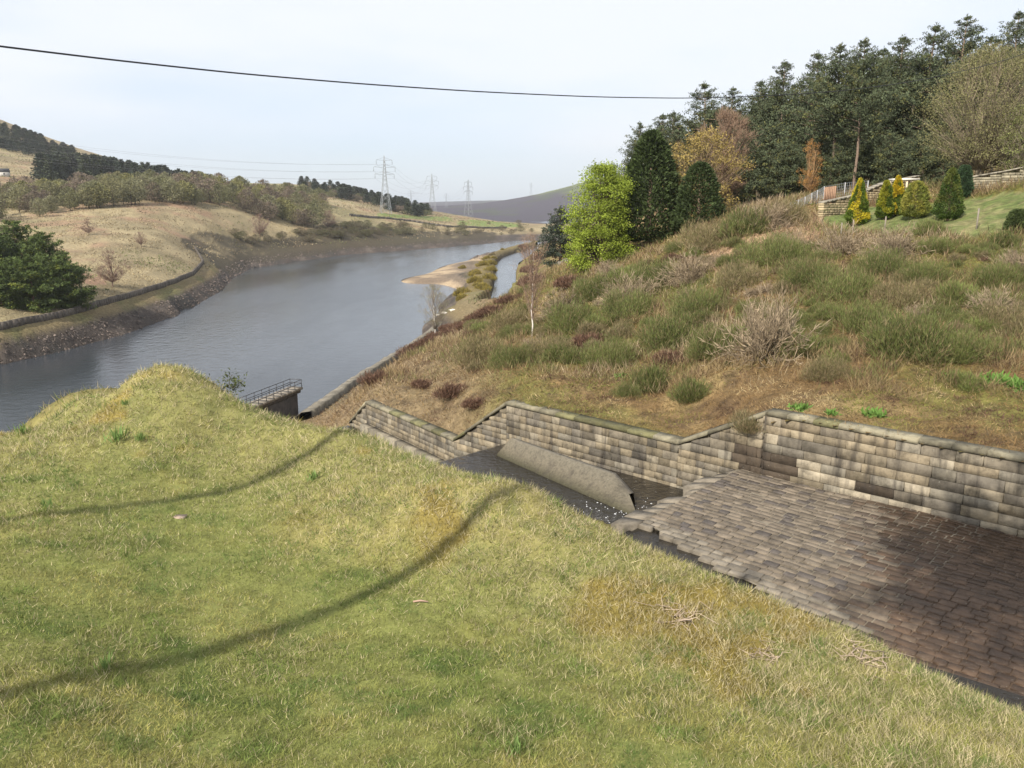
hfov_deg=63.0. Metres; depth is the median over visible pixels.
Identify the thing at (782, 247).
broom bush
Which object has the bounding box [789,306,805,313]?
broom bush
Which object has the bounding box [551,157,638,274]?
maple tree
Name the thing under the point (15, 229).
pine tree
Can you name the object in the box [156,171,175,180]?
woodland tree
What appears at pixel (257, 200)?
woodland tree
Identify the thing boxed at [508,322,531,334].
broom bush
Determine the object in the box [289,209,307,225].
woodland tree
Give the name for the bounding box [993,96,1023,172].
willow tree
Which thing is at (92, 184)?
woodland tree
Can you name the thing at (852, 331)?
broom bush
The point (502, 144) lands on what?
sky
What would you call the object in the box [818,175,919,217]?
garden wall
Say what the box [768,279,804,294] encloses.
broom bush
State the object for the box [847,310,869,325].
broom bush
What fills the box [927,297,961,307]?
broom bush
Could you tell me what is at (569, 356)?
broom bush
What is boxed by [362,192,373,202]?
conifer tree
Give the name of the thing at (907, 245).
broom bush
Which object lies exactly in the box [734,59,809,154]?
pine tree
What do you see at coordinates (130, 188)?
woodland tree
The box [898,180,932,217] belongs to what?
garden conifer
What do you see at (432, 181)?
pylon
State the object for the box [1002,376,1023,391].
leafy plant
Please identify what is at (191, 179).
woodland tree
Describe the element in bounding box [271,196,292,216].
woodland tree
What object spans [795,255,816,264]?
broom bush
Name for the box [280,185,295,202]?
woodland tree
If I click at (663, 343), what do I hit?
broom bush
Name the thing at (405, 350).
heather bush
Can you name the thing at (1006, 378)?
leafy plant
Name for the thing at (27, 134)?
conifer tree
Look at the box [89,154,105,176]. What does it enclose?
conifer tree
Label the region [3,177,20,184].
woodland tree
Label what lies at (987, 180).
garden wall
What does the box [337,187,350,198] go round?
conifer tree
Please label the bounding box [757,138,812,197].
pine tree
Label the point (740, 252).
broom bush
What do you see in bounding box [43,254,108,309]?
pine tree
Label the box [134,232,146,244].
bare tree
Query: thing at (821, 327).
broom bush
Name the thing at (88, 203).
woodland tree
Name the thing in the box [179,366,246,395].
gorse shrub
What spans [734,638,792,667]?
dead branch
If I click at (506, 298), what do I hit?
heather bush
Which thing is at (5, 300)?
pine tree
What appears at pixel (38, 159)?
conifer tree
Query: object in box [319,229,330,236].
scrub bush
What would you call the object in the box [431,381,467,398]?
heather bush
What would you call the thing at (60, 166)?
conifer tree
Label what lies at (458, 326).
heather bush
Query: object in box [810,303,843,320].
broom bush
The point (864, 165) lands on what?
pine tree
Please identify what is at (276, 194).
woodland tree
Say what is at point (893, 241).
bare shrub
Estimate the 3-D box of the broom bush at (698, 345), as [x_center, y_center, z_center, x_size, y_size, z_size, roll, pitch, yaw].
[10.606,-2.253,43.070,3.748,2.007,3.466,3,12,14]
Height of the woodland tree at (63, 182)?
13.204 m
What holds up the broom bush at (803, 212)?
on the ground at (538, 208)
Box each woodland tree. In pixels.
[0,181,17,191]
[0,191,12,203]
[0,198,11,217]
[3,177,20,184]
[3,185,30,204]
[6,190,28,212]
[12,180,32,185]
[12,183,33,200]
[14,195,35,210]
[17,191,35,209]
[19,184,37,195]
[20,175,34,183]
[23,190,46,211]
[27,197,49,215]
[32,178,50,189]
[34,181,61,198]
[36,181,64,202]
[38,190,50,200]
[41,195,61,212]
[43,197,61,211]
[49,180,66,196]
[55,180,71,186]
[57,186,80,210]
[59,183,78,200]
[64,191,82,208]
[65,180,81,202]
[66,171,91,181]
[68,178,84,202]
[70,173,90,180]
[77,181,93,207]
[77,187,97,208]
[83,180,111,206]
[85,182,111,207]
[94,173,113,183]
[103,177,121,194]
[104,175,123,190]
[104,179,128,206]
[114,188,129,203]
[115,179,147,204]
[117,173,135,189]
[120,177,149,204]
[130,171,145,178]
[134,174,157,199]
[142,168,157,178]
[144,181,162,201]
[147,177,172,201]
[153,174,170,197]
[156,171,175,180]
[159,179,185,201]
[170,179,193,203]
[171,172,188,191]
[176,171,201,186]
[181,182,200,203]
[186,176,202,192]
[186,189,202,203]
[187,170,203,187]
[191,171,208,181]
[194,191,207,203]
[196,178,223,201]
[196,188,211,200]
[204,174,220,186]
[208,183,227,205]
[214,172,229,183]
[215,175,227,183]
[216,185,232,202]
[222,182,240,201]
[223,181,237,197]
[229,178,243,184]
[233,182,246,192]
[233,188,255,211]
[234,188,251,206]
[236,176,247,186]
[246,198,265,215]
[250,188,260,199]
[252,179,275,189]
[252,183,266,196]
[255,194,280,214]
[257,187,280,201]
[258,201,280,219]
[269,191,287,201]
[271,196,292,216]
[276,182,294,194]
[278,205,288,219]
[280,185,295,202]
[283,204,302,222]
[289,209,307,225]
[293,185,309,199]
[293,203,312,219]
[296,184,312,197]
[297,209,317,226]
[302,202,325,226]
[309,187,326,200]
[313,200,332,219]
[315,193,329,204]
[325,191,337,196]
[351,195,361,200]
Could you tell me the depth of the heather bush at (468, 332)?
73.64 m
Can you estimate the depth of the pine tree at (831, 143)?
94.01 m
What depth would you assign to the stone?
12.54 m
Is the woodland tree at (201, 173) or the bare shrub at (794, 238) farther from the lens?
the woodland tree at (201, 173)
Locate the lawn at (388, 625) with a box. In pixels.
[0,365,1022,767]
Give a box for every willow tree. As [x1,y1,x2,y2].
[901,36,1023,182]
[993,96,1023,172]
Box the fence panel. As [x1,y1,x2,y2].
[823,186,836,202]
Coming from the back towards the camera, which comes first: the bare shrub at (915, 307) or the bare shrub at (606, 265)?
the bare shrub at (606, 265)
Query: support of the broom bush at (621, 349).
on the ground at (538, 208)
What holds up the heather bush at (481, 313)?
on the ground at (538, 208)
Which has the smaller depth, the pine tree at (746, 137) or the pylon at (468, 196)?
the pine tree at (746, 137)
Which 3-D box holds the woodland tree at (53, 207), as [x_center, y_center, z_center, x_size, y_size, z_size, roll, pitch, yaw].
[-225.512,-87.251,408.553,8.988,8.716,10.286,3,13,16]
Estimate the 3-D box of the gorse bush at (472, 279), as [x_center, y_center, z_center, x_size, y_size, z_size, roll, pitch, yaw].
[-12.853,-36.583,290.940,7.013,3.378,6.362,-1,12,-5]
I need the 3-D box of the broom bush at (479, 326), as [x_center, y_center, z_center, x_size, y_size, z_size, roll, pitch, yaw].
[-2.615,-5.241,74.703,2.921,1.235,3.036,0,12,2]
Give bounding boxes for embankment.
[456,241,537,303]
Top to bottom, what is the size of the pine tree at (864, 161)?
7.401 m
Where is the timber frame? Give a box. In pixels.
[889,178,919,196]
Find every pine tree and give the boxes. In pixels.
[0,220,48,277]
[0,230,21,289]
[0,253,63,313]
[0,260,29,308]
[7,230,94,300]
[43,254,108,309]
[529,205,577,267]
[613,121,645,218]
[625,113,682,211]
[632,138,679,217]
[642,112,686,189]
[648,125,690,195]
[669,83,738,184]
[698,87,752,201]
[712,78,789,149]
[712,126,762,194]
[712,138,758,203]
[728,140,779,203]
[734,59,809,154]
[736,120,807,198]
[748,120,801,190]
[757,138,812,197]
[777,49,866,160]
[783,42,885,186]
[787,137,841,192]
[792,72,813,101]
[816,37,899,189]
[816,140,863,189]
[818,140,863,191]
[831,138,873,186]
[843,46,902,180]
[847,136,874,183]
[852,34,954,153]
[857,143,881,181]
[862,131,916,184]
[863,126,907,180]
[871,22,972,174]
[890,128,946,182]
[902,14,1020,133]
[924,132,960,182]
[933,52,952,62]
[947,34,1020,106]
[979,11,1023,163]
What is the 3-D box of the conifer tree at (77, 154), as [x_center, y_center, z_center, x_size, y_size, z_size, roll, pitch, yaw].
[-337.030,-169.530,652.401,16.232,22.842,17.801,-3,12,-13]
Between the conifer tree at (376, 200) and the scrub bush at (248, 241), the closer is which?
the scrub bush at (248, 241)
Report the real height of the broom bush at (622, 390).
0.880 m
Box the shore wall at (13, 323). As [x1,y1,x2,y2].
[0,246,203,329]
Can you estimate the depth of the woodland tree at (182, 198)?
474.36 m
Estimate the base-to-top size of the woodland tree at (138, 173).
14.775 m
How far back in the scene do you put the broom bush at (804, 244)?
56.15 m
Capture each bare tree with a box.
[79,218,95,234]
[90,250,131,286]
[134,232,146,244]
[248,213,270,233]
[323,210,334,226]
[689,105,760,199]
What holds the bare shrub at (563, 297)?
on the ground at (538, 208)
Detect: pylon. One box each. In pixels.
[373,157,392,213]
[426,174,437,211]
[463,181,472,216]
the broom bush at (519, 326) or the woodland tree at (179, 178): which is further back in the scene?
the woodland tree at (179, 178)
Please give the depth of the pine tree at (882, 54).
103.81 m
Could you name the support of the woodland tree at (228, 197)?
on the ground at (538, 208)
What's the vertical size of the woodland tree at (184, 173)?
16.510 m
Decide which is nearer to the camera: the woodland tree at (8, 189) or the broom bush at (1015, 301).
the broom bush at (1015, 301)
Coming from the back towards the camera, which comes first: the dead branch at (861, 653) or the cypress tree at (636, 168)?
the cypress tree at (636, 168)
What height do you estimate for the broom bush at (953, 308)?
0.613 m
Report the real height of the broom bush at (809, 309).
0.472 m
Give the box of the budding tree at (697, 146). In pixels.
[655,123,756,222]
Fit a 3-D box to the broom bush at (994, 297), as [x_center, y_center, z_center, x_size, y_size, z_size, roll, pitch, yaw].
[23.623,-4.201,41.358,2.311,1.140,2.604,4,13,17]
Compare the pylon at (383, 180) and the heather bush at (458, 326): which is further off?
the pylon at (383, 180)
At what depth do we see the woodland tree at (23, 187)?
430.36 m
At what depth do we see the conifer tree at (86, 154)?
628.66 m
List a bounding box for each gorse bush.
[453,285,470,295]
[455,293,467,300]
[466,275,482,283]
[467,268,481,275]
[474,260,489,266]
[474,281,492,290]
[482,272,497,279]
[483,265,497,271]
[487,259,497,264]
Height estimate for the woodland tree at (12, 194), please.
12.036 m
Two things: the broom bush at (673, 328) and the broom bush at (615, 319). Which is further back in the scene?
the broom bush at (615, 319)
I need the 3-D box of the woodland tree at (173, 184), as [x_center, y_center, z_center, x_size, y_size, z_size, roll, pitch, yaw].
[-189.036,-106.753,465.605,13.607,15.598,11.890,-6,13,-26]
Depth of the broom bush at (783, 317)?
43.64 m
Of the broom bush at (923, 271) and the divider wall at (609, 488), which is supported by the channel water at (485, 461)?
the divider wall at (609, 488)
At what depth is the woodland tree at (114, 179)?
476.93 m
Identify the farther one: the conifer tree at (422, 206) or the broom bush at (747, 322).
the conifer tree at (422, 206)
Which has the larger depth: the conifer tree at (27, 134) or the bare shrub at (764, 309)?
the conifer tree at (27, 134)
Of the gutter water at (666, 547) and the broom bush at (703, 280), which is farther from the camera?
the broom bush at (703, 280)
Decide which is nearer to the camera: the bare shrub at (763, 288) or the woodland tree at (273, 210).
the bare shrub at (763, 288)
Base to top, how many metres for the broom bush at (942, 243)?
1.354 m
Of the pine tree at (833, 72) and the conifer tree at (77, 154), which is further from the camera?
the conifer tree at (77, 154)
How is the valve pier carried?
on the ground at (538, 208)
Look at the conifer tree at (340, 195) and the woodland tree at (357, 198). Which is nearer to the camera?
the conifer tree at (340, 195)
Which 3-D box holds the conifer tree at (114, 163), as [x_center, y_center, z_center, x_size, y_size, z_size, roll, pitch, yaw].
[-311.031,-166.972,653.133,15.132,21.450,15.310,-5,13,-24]
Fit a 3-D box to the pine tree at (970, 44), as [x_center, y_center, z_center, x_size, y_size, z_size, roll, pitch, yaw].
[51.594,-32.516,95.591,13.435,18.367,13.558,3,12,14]
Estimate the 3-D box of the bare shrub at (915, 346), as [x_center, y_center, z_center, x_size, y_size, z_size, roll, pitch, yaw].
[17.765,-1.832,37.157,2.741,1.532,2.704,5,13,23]
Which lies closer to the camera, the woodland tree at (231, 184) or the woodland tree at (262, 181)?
the woodland tree at (231, 184)
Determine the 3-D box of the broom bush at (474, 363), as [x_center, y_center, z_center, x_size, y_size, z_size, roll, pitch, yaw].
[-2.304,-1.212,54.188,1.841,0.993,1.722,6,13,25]
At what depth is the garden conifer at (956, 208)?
58.48 m
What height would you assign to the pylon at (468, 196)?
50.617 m
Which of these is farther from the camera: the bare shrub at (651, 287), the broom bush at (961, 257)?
the bare shrub at (651, 287)
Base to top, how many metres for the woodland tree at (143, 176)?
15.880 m
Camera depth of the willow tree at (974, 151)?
67.84 m
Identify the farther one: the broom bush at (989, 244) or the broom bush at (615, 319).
the broom bush at (615, 319)
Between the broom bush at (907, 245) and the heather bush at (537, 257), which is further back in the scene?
the heather bush at (537, 257)
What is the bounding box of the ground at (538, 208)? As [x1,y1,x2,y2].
[0,120,1023,461]
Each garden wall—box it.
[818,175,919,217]
[973,167,1023,188]
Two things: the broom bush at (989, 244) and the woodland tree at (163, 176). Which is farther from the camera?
the woodland tree at (163, 176)
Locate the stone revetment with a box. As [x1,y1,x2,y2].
[293,321,441,419]
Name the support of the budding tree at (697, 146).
on the ground at (538, 208)
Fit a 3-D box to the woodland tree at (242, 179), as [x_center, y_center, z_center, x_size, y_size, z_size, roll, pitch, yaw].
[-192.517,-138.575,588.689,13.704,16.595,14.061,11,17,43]
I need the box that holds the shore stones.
[0,239,494,362]
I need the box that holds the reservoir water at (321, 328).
[0,221,573,432]
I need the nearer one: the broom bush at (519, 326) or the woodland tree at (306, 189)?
the broom bush at (519, 326)
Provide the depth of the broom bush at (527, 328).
62.85 m
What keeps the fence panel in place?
on the garden wall at (871, 193)
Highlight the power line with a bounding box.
[0,135,392,178]
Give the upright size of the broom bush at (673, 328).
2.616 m
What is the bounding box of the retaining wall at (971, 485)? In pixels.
[349,399,1023,537]
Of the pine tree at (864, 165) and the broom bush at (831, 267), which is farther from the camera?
the pine tree at (864, 165)
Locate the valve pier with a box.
[239,379,302,418]
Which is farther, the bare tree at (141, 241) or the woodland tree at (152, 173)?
the woodland tree at (152, 173)
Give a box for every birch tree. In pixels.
[414,281,450,330]
[512,227,549,335]
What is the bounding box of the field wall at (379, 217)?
[349,213,506,228]
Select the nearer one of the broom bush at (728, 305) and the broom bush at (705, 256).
the broom bush at (728, 305)
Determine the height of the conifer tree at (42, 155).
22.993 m
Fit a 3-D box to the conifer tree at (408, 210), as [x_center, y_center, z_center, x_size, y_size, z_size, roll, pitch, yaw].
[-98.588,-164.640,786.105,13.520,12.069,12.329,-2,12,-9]
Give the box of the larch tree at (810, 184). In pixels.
[797,138,822,194]
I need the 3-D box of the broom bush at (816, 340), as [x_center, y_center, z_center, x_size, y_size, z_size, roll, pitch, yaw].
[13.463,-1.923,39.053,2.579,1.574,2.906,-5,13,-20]
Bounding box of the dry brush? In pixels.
[344,162,1023,410]
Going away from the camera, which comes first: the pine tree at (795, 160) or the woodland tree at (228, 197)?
the pine tree at (795, 160)
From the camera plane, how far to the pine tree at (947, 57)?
132.07 m
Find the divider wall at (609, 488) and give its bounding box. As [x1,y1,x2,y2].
[497,438,635,513]
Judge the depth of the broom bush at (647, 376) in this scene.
41.66 m
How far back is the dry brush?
47.79 m
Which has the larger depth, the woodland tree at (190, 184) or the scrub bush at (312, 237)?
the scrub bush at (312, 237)
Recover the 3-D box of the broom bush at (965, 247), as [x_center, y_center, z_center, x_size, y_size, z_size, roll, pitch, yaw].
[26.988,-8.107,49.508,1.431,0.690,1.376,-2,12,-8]
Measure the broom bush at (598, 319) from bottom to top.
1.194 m
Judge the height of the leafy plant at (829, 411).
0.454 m
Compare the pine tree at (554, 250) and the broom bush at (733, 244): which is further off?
the pine tree at (554, 250)
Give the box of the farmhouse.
[0,168,9,176]
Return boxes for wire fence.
[796,181,868,205]
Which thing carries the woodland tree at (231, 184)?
on the ground at (538, 208)
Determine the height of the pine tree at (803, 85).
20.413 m
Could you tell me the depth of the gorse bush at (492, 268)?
341.83 m
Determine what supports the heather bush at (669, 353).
on the ground at (538, 208)
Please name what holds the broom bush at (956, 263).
on the ground at (538, 208)
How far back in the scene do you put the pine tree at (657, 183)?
114.59 m
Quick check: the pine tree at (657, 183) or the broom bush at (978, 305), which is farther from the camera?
the pine tree at (657, 183)
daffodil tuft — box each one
[6,421,30,433]
[39,495,62,507]
[93,649,125,670]
[102,423,138,443]
[119,398,128,405]
[126,431,144,441]
[305,469,319,480]
[505,735,537,757]
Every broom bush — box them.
[447,331,507,367]
[464,317,483,329]
[465,359,484,372]
[468,321,492,331]
[484,303,529,333]
[485,339,537,371]
[495,325,519,338]
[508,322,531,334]
[512,321,531,333]
[516,283,537,293]
[516,302,534,312]
[520,329,577,363]
[522,322,542,334]
[528,316,544,323]
[529,325,546,334]
[531,344,565,361]
[540,342,570,362]
[541,294,604,333]
[557,345,588,365]
[564,269,618,301]
[573,320,607,334]
[574,332,640,370]
[577,338,610,352]
[578,313,613,328]
[597,282,659,320]
[603,321,636,339]
[604,260,641,285]
[605,310,627,322]
[607,381,641,398]
[612,318,635,327]
[626,255,679,289]
[627,362,671,395]
[629,307,703,351]
[636,258,652,266]
[647,333,679,349]
[662,374,713,405]
[663,241,684,252]
[664,279,735,317]
[676,216,739,249]
[683,312,712,325]
[683,320,744,359]
[686,247,706,257]
[686,309,720,323]
[696,277,713,285]
[696,311,727,324]
[697,254,713,262]
[699,239,721,250]
[704,321,721,331]
[707,259,767,290]
[710,300,734,310]
[711,251,742,267]
[715,202,772,237]
[718,324,749,341]
[722,236,745,247]
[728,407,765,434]
[730,242,754,252]
[731,247,754,257]
[733,297,770,312]
[734,224,808,266]
[734,312,748,321]
[737,316,761,326]
[757,196,813,222]
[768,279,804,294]
[768,308,796,325]
[770,265,787,273]
[771,256,831,289]
[772,258,791,267]
[778,327,828,358]
[787,310,816,327]
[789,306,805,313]
[790,240,815,254]
[791,323,805,332]
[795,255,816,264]
[799,353,854,382]
[803,296,819,305]
[805,247,840,263]
[806,260,882,303]
[806,307,817,312]
[806,319,834,333]
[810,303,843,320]
[811,299,844,311]
[817,307,837,320]
[818,334,854,349]
[820,261,840,269]
[820,329,836,336]
[821,346,850,365]
[825,295,896,333]
[841,243,911,280]
[845,327,861,334]
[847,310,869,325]
[850,303,963,367]
[867,276,937,309]
[883,362,901,370]
[886,269,924,283]
[892,254,957,284]
[898,241,916,251]
[908,217,948,235]
[910,276,945,291]
[911,234,956,253]
[919,301,948,318]
[924,241,952,253]
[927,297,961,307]
[929,275,987,305]
[934,320,1006,363]
[940,308,971,324]
[941,347,974,364]
[943,304,966,314]
[944,367,990,393]
[946,252,968,261]
[948,259,965,267]
[948,319,978,334]
[950,238,967,246]
[954,243,977,252]
[958,314,1003,333]
[965,290,1010,306]
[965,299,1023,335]
[966,254,1023,288]
[966,300,1009,314]
[967,265,999,281]
[970,250,991,258]
[974,241,998,251]
[975,240,1000,248]
[981,228,1023,247]
[981,286,997,294]
[994,344,1018,359]
[998,248,1020,257]
[1007,297,1023,307]
[1009,281,1023,292]
[1011,340,1023,348]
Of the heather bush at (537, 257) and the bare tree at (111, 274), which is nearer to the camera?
the bare tree at (111, 274)
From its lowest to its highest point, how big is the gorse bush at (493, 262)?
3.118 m
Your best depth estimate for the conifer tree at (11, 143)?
801.29 m
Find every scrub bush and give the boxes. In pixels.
[232,232,248,239]
[245,237,257,243]
[296,230,307,235]
[305,233,318,240]
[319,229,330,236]
[361,229,372,236]
[394,230,402,234]
[405,228,415,234]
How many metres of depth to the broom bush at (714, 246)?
64.50 m
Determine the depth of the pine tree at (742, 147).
101.06 m
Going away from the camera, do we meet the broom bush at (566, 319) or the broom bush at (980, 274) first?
the broom bush at (980, 274)
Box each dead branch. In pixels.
[633,593,718,634]
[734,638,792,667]
[828,634,912,680]
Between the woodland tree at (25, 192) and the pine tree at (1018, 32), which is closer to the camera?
the pine tree at (1018, 32)
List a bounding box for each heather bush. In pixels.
[357,369,392,385]
[394,343,421,356]
[410,378,431,389]
[413,335,436,346]
[424,330,440,336]
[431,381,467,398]
[437,321,454,330]
[438,328,456,337]
[444,321,464,330]
[452,321,465,329]
[460,329,478,336]
[461,312,483,321]
[461,394,486,409]
[474,309,489,316]
[477,303,503,314]
[495,294,516,303]
[517,272,549,285]
[519,264,536,272]
[529,253,543,259]
[552,272,583,288]
[567,330,604,347]
[650,348,686,364]
[658,252,682,262]
[681,256,696,263]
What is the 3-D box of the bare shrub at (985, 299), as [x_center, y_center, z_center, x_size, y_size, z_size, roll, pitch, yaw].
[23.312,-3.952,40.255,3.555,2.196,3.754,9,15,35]
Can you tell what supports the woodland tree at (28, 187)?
on the ground at (538, 208)
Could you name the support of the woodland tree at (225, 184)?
on the ground at (538, 208)
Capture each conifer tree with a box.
[0,137,8,147]
[2,130,11,138]
[5,141,17,151]
[13,129,22,137]
[18,142,30,151]
[22,144,34,154]
[24,131,30,138]
[29,153,51,178]
[32,152,55,179]
[38,155,59,180]
[42,154,62,180]
[52,152,68,178]
[53,154,68,179]
[64,156,74,179]
[66,154,79,179]
[74,152,81,170]
[75,154,94,177]
[77,153,95,176]
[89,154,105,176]
[101,156,112,172]
[102,158,114,172]
[108,156,121,172]
[123,161,130,173]
[128,162,139,177]
[138,162,149,174]
[141,165,149,173]
[151,165,159,175]
[160,164,171,177]
[310,182,317,190]
[318,184,328,193]
[333,187,347,198]
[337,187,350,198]
[346,188,355,199]
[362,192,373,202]
[371,194,379,204]
[377,194,386,204]
[383,199,394,209]
[399,199,404,205]
[401,203,413,214]
[411,204,416,214]
[412,204,423,215]
[420,204,427,213]
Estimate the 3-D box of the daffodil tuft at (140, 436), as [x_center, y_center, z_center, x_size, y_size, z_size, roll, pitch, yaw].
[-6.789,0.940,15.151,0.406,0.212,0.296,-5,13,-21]
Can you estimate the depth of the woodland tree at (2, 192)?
438.26 m
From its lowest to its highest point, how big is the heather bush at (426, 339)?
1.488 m
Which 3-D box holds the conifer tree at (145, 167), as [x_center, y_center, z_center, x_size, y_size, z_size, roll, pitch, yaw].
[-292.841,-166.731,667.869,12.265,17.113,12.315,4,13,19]
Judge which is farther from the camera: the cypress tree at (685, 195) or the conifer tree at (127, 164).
the conifer tree at (127, 164)
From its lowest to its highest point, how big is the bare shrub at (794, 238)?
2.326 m
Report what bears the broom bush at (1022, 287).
on the ground at (538, 208)
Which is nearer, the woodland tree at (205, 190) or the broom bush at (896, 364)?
the broom bush at (896, 364)
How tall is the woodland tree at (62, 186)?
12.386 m
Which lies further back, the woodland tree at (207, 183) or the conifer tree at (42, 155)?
the conifer tree at (42, 155)
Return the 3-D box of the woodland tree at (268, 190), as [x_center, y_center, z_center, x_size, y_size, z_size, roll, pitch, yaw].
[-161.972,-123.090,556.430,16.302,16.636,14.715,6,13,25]
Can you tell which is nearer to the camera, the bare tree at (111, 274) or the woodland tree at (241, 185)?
the bare tree at (111, 274)
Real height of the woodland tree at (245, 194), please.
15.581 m
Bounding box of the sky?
[0,0,1023,202]
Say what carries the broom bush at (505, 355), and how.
on the ground at (538, 208)
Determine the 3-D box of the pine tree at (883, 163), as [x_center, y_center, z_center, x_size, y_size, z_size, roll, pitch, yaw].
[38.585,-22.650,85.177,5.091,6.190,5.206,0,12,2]
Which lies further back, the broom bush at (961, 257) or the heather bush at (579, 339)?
the heather bush at (579, 339)
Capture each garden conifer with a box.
[843,178,870,225]
[874,180,894,218]
[892,175,904,215]
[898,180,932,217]
[931,167,966,220]
[954,164,974,197]
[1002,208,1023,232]
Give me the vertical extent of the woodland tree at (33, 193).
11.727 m
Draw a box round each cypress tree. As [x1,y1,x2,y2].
[618,128,690,246]
[668,160,726,230]
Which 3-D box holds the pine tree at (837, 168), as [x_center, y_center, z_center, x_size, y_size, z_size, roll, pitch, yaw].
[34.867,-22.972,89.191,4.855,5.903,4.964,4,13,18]
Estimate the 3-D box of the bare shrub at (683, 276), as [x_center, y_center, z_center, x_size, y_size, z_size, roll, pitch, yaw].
[13.155,-8.205,59.252,6.392,3.569,6.307,-2,12,-10]
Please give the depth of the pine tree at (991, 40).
101.47 m
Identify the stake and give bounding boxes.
[975,208,979,229]
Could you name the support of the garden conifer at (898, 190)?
on the ground at (538, 208)
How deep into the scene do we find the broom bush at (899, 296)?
42.85 m
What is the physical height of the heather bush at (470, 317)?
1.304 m
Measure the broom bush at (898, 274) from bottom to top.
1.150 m
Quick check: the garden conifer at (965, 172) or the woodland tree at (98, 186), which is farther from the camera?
the woodland tree at (98, 186)
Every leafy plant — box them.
[787,400,812,411]
[824,408,842,415]
[861,405,888,418]
[979,370,1016,384]
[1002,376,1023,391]
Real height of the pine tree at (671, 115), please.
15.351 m
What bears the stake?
on the ground at (538, 208)
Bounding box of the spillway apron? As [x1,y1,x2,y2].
[611,469,1023,695]
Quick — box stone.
[173,514,187,518]
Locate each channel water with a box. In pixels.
[337,425,682,523]
[491,247,537,298]
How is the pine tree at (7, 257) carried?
on the ground at (538, 208)
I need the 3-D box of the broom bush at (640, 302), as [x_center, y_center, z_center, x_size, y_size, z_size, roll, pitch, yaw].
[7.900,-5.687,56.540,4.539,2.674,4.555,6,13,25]
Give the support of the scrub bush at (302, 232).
on the ground at (538, 208)
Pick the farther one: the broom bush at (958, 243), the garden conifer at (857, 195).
the garden conifer at (857, 195)
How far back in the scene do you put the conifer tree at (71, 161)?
627.23 m
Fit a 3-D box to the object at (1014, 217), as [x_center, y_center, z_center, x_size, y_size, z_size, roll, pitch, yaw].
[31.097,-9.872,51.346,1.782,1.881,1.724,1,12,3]
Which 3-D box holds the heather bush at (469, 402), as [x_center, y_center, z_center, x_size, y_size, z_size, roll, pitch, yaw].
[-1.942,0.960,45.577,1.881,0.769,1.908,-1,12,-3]
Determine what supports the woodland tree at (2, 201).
on the ground at (538, 208)
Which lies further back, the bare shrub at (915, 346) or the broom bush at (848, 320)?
the broom bush at (848, 320)
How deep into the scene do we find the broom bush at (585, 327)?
54.40 m
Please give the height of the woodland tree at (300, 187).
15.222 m
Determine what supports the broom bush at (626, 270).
on the ground at (538, 208)
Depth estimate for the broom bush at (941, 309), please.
40.44 m
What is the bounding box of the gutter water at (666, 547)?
[621,528,1023,710]
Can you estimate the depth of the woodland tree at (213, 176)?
557.66 m
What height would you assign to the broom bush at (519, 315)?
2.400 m
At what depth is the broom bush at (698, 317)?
48.92 m
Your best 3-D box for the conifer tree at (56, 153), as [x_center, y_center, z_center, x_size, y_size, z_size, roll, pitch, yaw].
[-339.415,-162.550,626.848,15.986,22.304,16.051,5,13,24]
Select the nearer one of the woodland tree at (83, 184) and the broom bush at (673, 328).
the broom bush at (673, 328)
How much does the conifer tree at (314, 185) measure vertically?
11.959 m
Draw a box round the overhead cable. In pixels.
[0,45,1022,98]
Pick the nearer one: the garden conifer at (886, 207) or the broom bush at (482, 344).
the broom bush at (482, 344)
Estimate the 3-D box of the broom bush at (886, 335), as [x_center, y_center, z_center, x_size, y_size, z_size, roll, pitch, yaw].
[17.526,-2.418,37.082,5.047,2.703,4.666,10,16,39]
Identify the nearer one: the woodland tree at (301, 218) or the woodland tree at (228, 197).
the woodland tree at (228, 197)
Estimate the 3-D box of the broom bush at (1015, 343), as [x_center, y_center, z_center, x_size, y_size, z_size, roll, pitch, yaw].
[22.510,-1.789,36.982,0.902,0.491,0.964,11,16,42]
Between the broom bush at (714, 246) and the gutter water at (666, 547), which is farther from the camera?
the broom bush at (714, 246)
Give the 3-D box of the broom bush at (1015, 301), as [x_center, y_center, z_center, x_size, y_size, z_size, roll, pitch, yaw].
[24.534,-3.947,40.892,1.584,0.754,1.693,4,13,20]
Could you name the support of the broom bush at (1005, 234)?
on the ground at (538, 208)
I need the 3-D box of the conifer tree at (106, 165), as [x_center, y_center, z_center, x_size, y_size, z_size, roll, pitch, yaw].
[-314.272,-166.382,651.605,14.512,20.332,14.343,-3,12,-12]
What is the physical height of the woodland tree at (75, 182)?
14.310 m
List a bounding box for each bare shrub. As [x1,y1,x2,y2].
[520,333,541,347]
[525,284,589,321]
[592,267,668,310]
[593,259,613,270]
[593,259,622,277]
[650,243,719,291]
[698,282,830,371]
[704,251,726,265]
[724,192,812,234]
[742,286,759,296]
[745,301,782,320]
[751,281,774,294]
[773,224,819,245]
[806,215,871,260]
[847,219,933,262]
[884,331,931,361]
[898,301,939,319]
[955,282,1023,324]
[979,243,1023,278]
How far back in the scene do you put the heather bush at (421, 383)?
53.28 m
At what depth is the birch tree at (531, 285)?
61.16 m
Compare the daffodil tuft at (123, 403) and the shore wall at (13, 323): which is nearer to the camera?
the daffodil tuft at (123, 403)
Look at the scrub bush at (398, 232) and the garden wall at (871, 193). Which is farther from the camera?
the scrub bush at (398, 232)
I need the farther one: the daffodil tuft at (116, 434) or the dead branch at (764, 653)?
the daffodil tuft at (116, 434)
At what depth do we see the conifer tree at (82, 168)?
626.10 m

